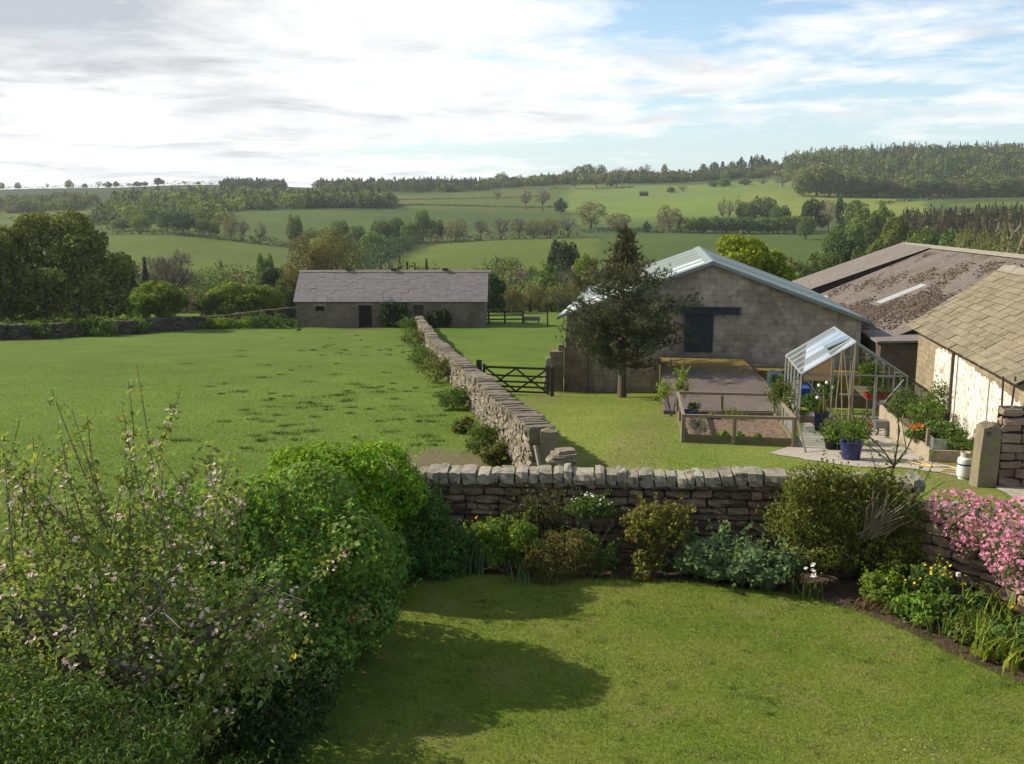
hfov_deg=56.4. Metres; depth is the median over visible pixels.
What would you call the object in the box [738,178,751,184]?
tree
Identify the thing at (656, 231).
hedge
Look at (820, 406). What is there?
tulip
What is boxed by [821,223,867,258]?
tree
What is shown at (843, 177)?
tree
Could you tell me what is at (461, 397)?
nettle clump
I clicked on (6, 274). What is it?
oak tree
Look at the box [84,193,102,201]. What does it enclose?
tree
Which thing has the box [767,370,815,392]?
oil tank
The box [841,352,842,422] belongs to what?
bamboo cane
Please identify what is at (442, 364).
nettle clump
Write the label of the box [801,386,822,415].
tomato plant
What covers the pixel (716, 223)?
tree
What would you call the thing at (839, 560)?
corner shrub
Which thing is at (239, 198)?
hill wood
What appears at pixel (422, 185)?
skyline wood
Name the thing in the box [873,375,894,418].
door
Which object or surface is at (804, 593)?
daffodil
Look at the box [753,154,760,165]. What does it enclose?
tree
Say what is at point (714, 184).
tree
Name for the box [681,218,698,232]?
tree
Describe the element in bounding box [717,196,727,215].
tree
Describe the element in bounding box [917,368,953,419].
fruit bush
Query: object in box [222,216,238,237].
tree
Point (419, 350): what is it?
nettle clump
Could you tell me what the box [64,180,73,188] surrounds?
tree
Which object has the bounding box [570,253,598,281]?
tree
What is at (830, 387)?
bamboo cane
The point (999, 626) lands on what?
perennial
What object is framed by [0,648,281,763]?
willow shrub
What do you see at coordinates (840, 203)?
tree
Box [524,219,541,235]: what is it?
tree
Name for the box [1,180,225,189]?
hedge
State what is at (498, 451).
nettle clump
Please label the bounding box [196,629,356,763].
garden shrub
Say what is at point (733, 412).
onion clump
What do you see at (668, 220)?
tree
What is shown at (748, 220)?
tree
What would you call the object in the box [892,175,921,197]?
tree
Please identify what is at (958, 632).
perennial
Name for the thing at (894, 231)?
tree
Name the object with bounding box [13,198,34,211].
tree
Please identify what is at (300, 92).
sky
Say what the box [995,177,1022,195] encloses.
tree
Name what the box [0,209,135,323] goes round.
oak tree
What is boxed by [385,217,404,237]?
tree
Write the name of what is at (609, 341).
pine tree
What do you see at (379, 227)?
tree
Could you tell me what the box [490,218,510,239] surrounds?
tree
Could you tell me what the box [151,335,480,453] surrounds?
rough grass
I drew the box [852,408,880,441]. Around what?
pot plant
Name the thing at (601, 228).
hedge
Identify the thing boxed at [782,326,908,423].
greenhouse
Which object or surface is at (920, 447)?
planter bed
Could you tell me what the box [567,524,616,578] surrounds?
border shrub
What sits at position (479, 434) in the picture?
nettle clump
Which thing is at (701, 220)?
tree
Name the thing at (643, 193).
field hut
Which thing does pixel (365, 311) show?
door
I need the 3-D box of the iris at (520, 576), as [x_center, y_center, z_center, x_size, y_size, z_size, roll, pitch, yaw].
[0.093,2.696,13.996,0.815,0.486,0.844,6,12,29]
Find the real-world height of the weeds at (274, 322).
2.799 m
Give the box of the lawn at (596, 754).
[280,573,1023,763]
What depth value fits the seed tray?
28.48 m
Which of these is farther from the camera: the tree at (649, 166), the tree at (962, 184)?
the tree at (649, 166)
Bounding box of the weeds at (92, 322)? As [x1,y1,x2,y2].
[23,306,118,335]
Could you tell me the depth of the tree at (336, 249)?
120.25 m
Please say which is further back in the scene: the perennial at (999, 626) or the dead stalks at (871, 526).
the dead stalks at (871, 526)
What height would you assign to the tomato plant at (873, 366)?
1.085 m
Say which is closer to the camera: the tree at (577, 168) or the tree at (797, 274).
the tree at (797, 274)
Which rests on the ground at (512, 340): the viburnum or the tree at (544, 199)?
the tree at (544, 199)
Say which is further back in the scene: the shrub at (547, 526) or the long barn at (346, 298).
the long barn at (346, 298)
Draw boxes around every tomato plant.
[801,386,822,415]
[818,375,844,409]
[857,358,882,390]
[858,353,885,385]
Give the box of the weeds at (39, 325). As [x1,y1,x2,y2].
[0,314,60,338]
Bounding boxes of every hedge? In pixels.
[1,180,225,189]
[96,225,300,247]
[351,229,431,269]
[397,195,542,199]
[397,203,554,207]
[421,227,584,244]
[550,186,633,189]
[579,228,684,232]
[588,225,676,229]
[675,219,821,233]
[796,186,1023,197]
[875,195,964,204]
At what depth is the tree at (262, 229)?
383.13 m
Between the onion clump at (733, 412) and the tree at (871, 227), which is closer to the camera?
the onion clump at (733, 412)
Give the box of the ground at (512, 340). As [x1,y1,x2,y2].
[0,154,1023,763]
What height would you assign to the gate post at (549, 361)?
1.479 m
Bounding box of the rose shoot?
[910,444,944,502]
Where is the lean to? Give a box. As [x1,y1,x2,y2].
[861,330,918,393]
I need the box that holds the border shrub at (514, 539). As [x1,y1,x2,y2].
[461,505,540,574]
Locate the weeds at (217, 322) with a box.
[195,312,252,328]
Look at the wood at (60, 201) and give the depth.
631.80 m
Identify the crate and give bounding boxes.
[801,385,810,394]
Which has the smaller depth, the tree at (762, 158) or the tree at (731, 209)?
the tree at (731, 209)
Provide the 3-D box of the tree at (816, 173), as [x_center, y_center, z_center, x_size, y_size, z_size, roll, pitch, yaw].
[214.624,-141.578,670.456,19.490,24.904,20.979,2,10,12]
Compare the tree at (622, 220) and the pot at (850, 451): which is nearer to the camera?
the pot at (850, 451)
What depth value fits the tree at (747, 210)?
489.46 m
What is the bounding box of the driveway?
[995,486,1023,509]
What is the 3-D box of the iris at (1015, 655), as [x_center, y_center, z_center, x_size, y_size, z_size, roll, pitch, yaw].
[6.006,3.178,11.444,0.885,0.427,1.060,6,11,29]
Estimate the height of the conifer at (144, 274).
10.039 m
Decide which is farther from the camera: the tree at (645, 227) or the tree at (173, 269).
the tree at (645, 227)
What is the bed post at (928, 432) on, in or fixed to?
attached to the planter bed at (920, 447)
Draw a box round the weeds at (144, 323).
[109,307,158,332]
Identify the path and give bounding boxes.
[770,412,969,477]
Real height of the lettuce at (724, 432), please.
0.480 m
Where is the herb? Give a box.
[687,400,701,411]
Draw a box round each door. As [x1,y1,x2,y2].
[359,305,371,326]
[684,314,713,351]
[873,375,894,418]
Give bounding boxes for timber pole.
[1001,376,1003,405]
[1011,376,1016,404]
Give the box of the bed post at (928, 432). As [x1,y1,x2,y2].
[925,428,930,445]
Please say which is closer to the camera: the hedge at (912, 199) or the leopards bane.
the leopards bane
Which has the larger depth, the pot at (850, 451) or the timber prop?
the pot at (850, 451)
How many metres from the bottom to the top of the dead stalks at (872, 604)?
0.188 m
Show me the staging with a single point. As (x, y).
(860, 389)
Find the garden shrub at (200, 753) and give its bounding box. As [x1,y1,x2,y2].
[112,692,290,763]
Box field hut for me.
[639,191,648,195]
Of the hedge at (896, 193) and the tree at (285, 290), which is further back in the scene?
the hedge at (896, 193)
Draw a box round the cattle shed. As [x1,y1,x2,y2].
[791,242,1023,384]
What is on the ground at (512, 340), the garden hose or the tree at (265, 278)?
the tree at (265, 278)
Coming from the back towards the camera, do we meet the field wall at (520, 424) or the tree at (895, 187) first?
the tree at (895, 187)
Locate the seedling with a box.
[865,380,895,401]
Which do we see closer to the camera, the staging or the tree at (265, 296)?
the staging
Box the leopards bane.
[900,546,971,597]
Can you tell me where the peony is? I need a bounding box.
[856,554,915,606]
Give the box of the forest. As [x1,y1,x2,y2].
[781,140,1023,196]
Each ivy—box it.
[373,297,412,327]
[422,307,453,327]
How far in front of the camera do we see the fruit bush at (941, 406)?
24.03 m
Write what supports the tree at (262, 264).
on the ground at (512, 340)
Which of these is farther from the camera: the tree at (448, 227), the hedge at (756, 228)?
the hedge at (756, 228)
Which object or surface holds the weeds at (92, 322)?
on the ground at (512, 340)
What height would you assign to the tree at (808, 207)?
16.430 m
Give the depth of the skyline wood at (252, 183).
936.52 m
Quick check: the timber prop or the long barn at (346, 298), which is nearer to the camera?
the timber prop
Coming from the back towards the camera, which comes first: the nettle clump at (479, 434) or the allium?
the nettle clump at (479, 434)
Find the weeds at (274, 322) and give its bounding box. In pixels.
[242,305,302,327]
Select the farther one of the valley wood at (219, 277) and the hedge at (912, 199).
the hedge at (912, 199)
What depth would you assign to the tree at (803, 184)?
667.17 m
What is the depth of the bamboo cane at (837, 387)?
24.10 m
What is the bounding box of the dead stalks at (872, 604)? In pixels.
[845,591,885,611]
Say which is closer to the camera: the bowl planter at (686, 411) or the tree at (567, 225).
the bowl planter at (686, 411)
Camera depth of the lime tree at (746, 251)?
74.38 m
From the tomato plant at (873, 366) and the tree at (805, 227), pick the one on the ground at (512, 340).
the tree at (805, 227)
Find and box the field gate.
[483,363,549,394]
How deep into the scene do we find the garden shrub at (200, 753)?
9.19 m
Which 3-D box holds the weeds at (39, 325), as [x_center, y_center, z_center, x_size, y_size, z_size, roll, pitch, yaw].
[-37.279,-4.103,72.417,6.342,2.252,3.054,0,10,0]
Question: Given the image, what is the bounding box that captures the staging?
[852,386,894,416]
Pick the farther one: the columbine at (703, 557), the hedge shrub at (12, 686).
the columbine at (703, 557)
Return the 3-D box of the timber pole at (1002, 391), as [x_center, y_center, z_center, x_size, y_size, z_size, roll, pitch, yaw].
[9.985,0.973,19.529,0.121,2.201,0.039,2,10,14]
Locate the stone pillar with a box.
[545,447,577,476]
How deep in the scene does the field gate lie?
38.41 m
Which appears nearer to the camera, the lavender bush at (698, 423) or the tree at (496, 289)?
the lavender bush at (698, 423)
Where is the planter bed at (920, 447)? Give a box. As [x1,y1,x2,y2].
[879,405,972,462]
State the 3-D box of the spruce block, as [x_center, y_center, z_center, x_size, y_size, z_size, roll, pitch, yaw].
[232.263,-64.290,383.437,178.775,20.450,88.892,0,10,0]
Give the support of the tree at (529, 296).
on the ground at (512, 340)
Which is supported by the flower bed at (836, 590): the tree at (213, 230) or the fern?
the fern
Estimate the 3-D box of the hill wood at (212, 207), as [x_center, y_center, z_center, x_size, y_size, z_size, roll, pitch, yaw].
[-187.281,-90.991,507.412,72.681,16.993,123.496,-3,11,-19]
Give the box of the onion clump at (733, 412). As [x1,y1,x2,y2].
[720,406,747,420]
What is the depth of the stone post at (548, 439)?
20.58 m
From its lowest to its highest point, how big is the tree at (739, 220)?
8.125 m
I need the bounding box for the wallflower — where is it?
[900,417,930,442]
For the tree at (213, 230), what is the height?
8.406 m
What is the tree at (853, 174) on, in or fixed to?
on the ground at (512, 340)
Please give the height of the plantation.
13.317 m
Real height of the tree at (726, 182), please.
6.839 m
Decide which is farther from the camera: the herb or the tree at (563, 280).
the tree at (563, 280)
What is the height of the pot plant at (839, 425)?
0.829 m
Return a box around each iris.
[460,525,485,574]
[484,553,541,585]
[910,600,1015,651]
[938,583,1020,628]
[953,602,1023,675]
[972,620,1023,674]
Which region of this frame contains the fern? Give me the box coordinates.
[606,528,621,571]
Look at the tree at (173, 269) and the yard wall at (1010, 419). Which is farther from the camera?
the tree at (173, 269)
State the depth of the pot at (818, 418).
26.47 m
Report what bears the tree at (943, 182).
on the ground at (512, 340)
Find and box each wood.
[0,190,96,212]
[65,255,543,313]
[84,196,234,224]
[105,184,399,211]
[218,176,287,187]
[311,175,490,192]
[481,160,787,188]
[494,245,995,311]
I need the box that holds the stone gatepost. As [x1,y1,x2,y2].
[969,420,1001,486]
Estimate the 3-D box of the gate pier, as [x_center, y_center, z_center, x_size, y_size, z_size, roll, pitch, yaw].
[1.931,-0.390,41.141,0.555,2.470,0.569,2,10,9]
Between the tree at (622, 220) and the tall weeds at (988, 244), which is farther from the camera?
the tree at (622, 220)
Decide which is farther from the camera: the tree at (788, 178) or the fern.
the tree at (788, 178)
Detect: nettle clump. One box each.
[394,314,418,331]
[397,321,424,346]
[405,340,435,367]
[415,349,449,382]
[431,380,470,409]
[448,410,478,433]
[462,413,499,453]
[475,434,509,465]
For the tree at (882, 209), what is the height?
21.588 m
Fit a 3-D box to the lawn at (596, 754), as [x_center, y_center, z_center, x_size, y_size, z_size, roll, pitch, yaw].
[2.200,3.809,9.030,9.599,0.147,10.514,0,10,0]
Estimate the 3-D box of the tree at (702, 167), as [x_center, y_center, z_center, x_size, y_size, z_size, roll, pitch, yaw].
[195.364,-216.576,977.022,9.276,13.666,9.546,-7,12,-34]
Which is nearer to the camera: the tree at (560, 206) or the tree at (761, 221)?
the tree at (761, 221)
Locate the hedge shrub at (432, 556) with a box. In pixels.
[364,473,480,584]
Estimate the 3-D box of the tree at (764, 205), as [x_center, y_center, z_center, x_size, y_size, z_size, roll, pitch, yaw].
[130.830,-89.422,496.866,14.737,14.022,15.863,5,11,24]
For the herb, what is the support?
in the bowl planter at (686, 411)
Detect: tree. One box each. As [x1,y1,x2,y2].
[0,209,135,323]
[0,236,35,319]
[0,363,358,763]
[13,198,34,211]
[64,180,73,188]
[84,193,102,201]
[103,181,112,187]
[110,219,131,229]
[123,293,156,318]
[127,214,154,229]
[129,280,188,317]
[139,249,201,293]
[154,177,164,185]
[154,210,176,229]
[169,213,195,231]
[193,218,211,235]
[195,292,227,315]
[203,282,261,314]
[208,218,220,235]
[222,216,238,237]
[235,221,250,240]
[241,284,285,310]
[252,221,267,243]
[255,252,273,282]
[256,265,286,299]
[274,272,295,306]
[279,233,333,305]
[285,215,303,241]
[306,227,361,269]
[328,220,352,239]
[346,225,365,247]
[359,231,384,251]
[369,220,389,237]
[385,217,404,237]
[399,221,419,238]
[413,209,430,237]
[427,220,444,241]
[443,218,468,241]
[474,219,488,239]
[487,273,506,312]
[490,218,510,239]
[495,172,507,178]
[498,286,520,310]
[505,268,529,294]
[511,218,526,238]
[514,282,545,311]
[520,189,531,208]
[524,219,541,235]
[526,266,554,310]
[535,285,566,311]
[536,189,550,210]
[541,218,560,237]
[546,239,581,281]
[547,223,703,397]
[554,198,567,213]
[557,265,578,292]
[557,280,582,310]
[558,218,578,236]
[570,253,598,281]
[572,166,584,172]
[575,201,607,228]
[581,164,594,173]
[591,177,601,186]
[595,164,607,173]
[604,212,630,228]
[605,177,614,187]
[612,176,621,187]
[639,164,650,171]
[642,221,650,231]
[655,205,682,231]
[661,164,667,171]
[667,187,674,191]
[677,217,685,230]
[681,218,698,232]
[695,217,711,232]
[699,163,706,170]
[705,216,722,232]
[707,181,718,186]
[709,162,719,169]
[715,233,796,280]
[717,178,730,185]
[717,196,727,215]
[718,216,733,232]
[726,198,733,216]
[728,161,735,167]
[729,216,744,232]
[733,199,740,214]
[735,202,757,219]
[736,157,746,166]
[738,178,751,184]
[741,216,757,232]
[750,196,776,219]
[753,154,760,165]
[756,216,771,232]
[757,155,766,164]
[764,217,781,233]
[769,205,791,219]
[774,176,791,186]
[775,215,793,233]
[785,259,821,276]
[786,215,802,232]
[791,166,815,195]
[795,271,803,278]
[796,216,815,238]
[799,198,827,231]
[805,162,832,195]
[805,251,845,270]
[818,166,842,196]
[819,200,837,232]
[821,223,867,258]
[825,240,865,261]
[829,170,854,196]
[834,197,851,228]
[838,171,865,196]
[844,199,869,228]
[845,206,887,248]
[851,173,878,196]
[851,239,885,259]
[867,176,891,196]
[872,203,894,229]
[872,215,917,247]
[882,178,903,196]
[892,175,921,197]
[906,225,945,245]
[914,179,937,197]
[926,177,957,196]
[938,227,970,248]
[943,179,970,195]
[961,176,986,196]
[978,178,1005,196]
[990,214,1023,253]
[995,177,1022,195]
[1012,176,1023,195]
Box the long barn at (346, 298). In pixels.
[293,268,490,327]
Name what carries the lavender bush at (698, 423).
on the raised bed at (773, 431)
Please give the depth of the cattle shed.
48.88 m
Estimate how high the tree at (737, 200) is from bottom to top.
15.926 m
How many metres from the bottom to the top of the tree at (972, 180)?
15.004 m
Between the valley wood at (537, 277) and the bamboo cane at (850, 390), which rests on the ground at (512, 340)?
the valley wood at (537, 277)
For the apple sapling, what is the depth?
15.81 m
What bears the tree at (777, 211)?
on the ground at (512, 340)
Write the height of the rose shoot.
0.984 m
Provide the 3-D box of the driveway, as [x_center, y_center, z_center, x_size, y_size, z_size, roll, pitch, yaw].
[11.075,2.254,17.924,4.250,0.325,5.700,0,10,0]
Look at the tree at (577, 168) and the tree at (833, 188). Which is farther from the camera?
the tree at (577, 168)
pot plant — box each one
[813,421,839,444]
[820,406,853,430]
[830,407,861,432]
[831,408,869,443]
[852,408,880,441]
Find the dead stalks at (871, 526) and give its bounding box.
[856,488,919,539]
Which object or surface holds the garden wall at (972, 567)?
on the ground at (512, 340)
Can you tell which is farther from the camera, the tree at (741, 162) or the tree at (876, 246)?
the tree at (741, 162)
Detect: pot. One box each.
[813,410,829,431]
[824,438,837,449]
[837,431,850,449]
[839,439,863,460]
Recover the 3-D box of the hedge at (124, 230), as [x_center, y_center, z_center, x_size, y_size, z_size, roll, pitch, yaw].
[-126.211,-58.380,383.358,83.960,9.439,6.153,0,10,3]
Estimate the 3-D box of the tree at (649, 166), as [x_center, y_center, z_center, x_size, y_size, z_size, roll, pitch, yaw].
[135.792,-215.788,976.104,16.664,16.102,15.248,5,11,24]
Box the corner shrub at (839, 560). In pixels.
[755,450,939,582]
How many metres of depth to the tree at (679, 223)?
437.27 m
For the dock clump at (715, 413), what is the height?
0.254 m
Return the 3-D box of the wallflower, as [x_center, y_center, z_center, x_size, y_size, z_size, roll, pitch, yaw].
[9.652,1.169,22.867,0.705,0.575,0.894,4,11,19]
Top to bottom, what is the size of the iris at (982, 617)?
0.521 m
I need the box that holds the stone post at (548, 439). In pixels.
[539,427,557,464]
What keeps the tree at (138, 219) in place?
on the ground at (512, 340)
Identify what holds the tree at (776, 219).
on the ground at (512, 340)
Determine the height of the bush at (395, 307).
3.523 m
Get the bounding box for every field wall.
[0,307,296,339]
[415,316,555,468]
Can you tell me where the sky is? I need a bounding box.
[0,0,1023,189]
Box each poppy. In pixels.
[290,653,297,718]
[996,602,1018,613]
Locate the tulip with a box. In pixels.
[815,381,833,412]
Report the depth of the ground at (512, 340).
54.71 m
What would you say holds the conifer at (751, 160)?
on the ground at (512, 340)
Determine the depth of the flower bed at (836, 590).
13.46 m
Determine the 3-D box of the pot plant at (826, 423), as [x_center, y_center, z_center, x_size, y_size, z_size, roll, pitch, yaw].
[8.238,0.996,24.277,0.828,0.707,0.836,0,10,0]
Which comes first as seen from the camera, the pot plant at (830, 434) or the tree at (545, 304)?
the pot plant at (830, 434)
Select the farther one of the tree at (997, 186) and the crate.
the tree at (997, 186)
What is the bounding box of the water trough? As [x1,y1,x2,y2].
[524,316,539,322]
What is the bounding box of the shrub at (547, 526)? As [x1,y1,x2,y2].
[502,473,582,562]
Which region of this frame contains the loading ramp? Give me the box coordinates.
[659,356,785,415]
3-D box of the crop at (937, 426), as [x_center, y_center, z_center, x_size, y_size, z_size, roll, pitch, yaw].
[10.453,1.107,23.211,1.082,0.710,1.651,0,10,0]
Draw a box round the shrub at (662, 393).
[650,362,696,415]
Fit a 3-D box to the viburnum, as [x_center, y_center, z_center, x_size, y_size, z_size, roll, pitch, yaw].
[1.149,2.237,14.475,0.952,1.332,0.556,2,10,12]
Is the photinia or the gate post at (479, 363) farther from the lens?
the gate post at (479, 363)
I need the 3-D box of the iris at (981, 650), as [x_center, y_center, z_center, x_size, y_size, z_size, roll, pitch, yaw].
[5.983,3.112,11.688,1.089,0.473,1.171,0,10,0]
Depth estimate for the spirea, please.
13.92 m
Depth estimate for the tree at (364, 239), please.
364.14 m
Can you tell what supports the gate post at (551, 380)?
on the ground at (512, 340)
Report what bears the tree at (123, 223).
on the ground at (512, 340)
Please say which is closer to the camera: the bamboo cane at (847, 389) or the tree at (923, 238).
the bamboo cane at (847, 389)
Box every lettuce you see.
[716,424,732,435]
[736,431,744,435]
[749,433,761,436]
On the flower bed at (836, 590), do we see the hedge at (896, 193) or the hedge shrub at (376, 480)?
the hedge shrub at (376, 480)
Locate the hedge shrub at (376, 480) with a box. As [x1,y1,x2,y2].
[248,431,428,583]
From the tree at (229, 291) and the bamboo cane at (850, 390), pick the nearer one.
the bamboo cane at (850, 390)
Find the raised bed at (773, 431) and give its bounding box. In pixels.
[676,391,805,451]
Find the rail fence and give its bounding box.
[487,310,523,323]
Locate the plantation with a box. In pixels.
[303,224,423,263]
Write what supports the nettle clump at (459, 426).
on the ground at (512, 340)
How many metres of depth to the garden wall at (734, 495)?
14.85 m
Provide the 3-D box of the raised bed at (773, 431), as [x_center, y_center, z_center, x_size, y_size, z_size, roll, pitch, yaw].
[6.108,1.155,26.433,3.036,1.524,6.468,2,10,9]
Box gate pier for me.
[550,344,563,390]
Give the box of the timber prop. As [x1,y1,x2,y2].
[533,445,540,466]
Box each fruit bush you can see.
[882,377,922,418]
[902,388,947,425]
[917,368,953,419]
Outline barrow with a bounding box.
[869,419,889,434]
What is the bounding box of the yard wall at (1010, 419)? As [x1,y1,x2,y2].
[996,405,1023,486]
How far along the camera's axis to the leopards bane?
13.06 m
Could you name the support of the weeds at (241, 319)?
on the ground at (512, 340)
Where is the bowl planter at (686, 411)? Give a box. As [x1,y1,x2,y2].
[684,409,697,417]
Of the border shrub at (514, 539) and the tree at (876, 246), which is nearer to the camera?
the border shrub at (514, 539)
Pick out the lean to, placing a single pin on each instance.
(900, 351)
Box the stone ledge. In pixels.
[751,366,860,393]
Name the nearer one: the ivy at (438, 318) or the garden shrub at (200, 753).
the garden shrub at (200, 753)
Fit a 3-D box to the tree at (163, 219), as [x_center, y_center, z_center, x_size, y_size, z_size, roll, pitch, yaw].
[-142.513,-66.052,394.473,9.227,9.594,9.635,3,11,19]
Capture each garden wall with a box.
[304,461,925,565]
[911,500,1023,605]
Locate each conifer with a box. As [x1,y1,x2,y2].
[126,255,139,296]
[141,257,150,292]
[720,161,724,168]
[747,156,754,167]
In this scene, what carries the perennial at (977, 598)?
on the flower bed at (836, 590)
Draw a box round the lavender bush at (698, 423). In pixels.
[688,414,710,433]
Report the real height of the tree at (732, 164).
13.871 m
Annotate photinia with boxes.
[614,489,697,581]
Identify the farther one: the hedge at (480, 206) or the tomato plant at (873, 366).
the hedge at (480, 206)
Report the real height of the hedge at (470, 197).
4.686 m
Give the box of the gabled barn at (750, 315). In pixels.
[556,246,873,392]
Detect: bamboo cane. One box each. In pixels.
[830,362,831,412]
[833,349,841,426]
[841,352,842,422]
[843,351,853,437]
[846,356,853,438]
[849,344,855,433]
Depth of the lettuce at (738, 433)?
24.54 m
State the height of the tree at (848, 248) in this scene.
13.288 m
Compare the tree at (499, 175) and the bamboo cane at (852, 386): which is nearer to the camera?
the bamboo cane at (852, 386)
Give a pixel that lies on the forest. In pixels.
(993, 161)
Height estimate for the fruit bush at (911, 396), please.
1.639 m
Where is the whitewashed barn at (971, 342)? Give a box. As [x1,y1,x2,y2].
[906,265,1023,439]
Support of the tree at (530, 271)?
on the ground at (512, 340)
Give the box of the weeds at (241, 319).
[224,312,263,326]
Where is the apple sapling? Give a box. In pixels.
[860,399,923,473]
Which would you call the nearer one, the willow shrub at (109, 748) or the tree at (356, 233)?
the willow shrub at (109, 748)
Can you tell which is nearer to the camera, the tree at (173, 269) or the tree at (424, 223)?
the tree at (173, 269)
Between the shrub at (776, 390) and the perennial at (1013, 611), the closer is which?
the perennial at (1013, 611)
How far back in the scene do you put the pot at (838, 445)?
23.35 m
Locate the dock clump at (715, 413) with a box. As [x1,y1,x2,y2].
[707,411,722,418]
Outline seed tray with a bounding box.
[863,392,894,398]
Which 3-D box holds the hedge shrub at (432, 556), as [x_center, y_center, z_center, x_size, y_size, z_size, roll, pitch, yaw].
[-1.344,2.227,14.164,1.830,1.953,1.446,0,10,0]
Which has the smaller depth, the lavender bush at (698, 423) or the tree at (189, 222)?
the lavender bush at (698, 423)
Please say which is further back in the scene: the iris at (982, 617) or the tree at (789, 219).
the tree at (789, 219)
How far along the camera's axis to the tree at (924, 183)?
666.43 m
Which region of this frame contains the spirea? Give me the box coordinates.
[516,522,603,584]
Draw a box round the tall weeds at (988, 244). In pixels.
[945,221,1023,253]
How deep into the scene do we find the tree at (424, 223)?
400.27 m
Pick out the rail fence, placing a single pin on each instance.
(504, 315)
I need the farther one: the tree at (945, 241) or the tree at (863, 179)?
the tree at (863, 179)
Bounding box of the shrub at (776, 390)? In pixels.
[763,365,801,421]
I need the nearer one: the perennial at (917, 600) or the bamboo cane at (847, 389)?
the perennial at (917, 600)
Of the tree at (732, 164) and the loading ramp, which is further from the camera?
the tree at (732, 164)
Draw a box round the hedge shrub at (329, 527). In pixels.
[53,459,419,712]
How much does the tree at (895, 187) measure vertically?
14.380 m
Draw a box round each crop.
[900,396,954,423]
[921,412,972,437]
[933,424,973,450]
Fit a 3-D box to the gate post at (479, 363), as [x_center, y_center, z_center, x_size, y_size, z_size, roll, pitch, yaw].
[-1.333,-0.062,38.784,0.237,1.724,0.239,0,10,0]
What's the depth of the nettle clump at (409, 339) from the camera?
64.34 m
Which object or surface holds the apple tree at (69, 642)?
on the flower bed at (836, 590)
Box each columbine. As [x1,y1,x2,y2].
[663,518,755,582]
[716,522,811,591]
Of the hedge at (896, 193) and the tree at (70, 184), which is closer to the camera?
the hedge at (896, 193)
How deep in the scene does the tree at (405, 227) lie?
399.04 m
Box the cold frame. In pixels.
[929,435,946,449]
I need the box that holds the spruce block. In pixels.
[900,201,1023,243]
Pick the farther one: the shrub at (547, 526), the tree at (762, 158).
the tree at (762, 158)
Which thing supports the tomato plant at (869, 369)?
on the staging
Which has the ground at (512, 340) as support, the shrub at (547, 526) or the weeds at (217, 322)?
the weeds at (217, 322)
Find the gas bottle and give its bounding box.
[956,451,971,479]
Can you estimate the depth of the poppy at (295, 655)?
9.85 m
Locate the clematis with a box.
[925,487,1023,599]
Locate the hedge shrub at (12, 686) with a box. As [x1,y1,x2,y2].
[0,528,216,758]
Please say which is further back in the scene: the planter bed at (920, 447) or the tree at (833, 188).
the tree at (833, 188)
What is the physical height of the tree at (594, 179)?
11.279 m
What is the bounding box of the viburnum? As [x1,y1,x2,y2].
[557,486,619,565]
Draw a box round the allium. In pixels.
[944,572,960,596]
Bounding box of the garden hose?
[886,452,956,472]
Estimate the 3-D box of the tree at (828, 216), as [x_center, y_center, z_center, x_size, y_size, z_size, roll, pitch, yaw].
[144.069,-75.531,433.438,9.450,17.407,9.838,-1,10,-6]
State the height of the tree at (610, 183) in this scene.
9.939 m
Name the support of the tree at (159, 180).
on the ground at (512, 340)
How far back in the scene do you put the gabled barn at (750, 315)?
40.12 m
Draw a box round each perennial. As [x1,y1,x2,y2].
[879,585,926,617]
[881,575,967,626]
[932,579,1015,628]
[936,612,997,646]
[966,583,1022,618]
[977,602,1023,664]
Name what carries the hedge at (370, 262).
on the ground at (512, 340)
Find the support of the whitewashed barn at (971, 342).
on the ground at (512, 340)
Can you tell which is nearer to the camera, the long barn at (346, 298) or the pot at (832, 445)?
the pot at (832, 445)
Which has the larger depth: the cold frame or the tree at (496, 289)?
the tree at (496, 289)
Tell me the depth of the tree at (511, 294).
109.38 m
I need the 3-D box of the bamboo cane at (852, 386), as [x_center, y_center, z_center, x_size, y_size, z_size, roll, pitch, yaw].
[7.795,0.237,21.896,0.037,2.236,0.082,8,13,38]
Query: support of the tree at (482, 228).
on the ground at (512, 340)
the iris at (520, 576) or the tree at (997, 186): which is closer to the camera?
the iris at (520, 576)
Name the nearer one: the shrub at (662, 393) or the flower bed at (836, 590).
the flower bed at (836, 590)
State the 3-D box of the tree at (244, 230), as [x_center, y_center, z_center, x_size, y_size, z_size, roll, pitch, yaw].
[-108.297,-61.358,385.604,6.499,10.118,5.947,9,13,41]
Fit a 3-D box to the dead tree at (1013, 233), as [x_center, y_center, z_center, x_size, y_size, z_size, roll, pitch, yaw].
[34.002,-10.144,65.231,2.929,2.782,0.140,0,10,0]
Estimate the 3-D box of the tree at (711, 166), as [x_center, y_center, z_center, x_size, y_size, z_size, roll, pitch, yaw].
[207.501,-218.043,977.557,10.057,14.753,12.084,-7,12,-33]
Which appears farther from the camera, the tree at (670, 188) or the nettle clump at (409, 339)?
the tree at (670, 188)
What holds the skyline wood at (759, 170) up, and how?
on the ground at (512, 340)
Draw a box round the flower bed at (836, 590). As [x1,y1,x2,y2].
[54,555,1023,763]
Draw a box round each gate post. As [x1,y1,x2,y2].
[476,359,481,370]
[543,357,552,390]
[550,366,553,395]
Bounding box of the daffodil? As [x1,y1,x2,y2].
[789,562,827,602]

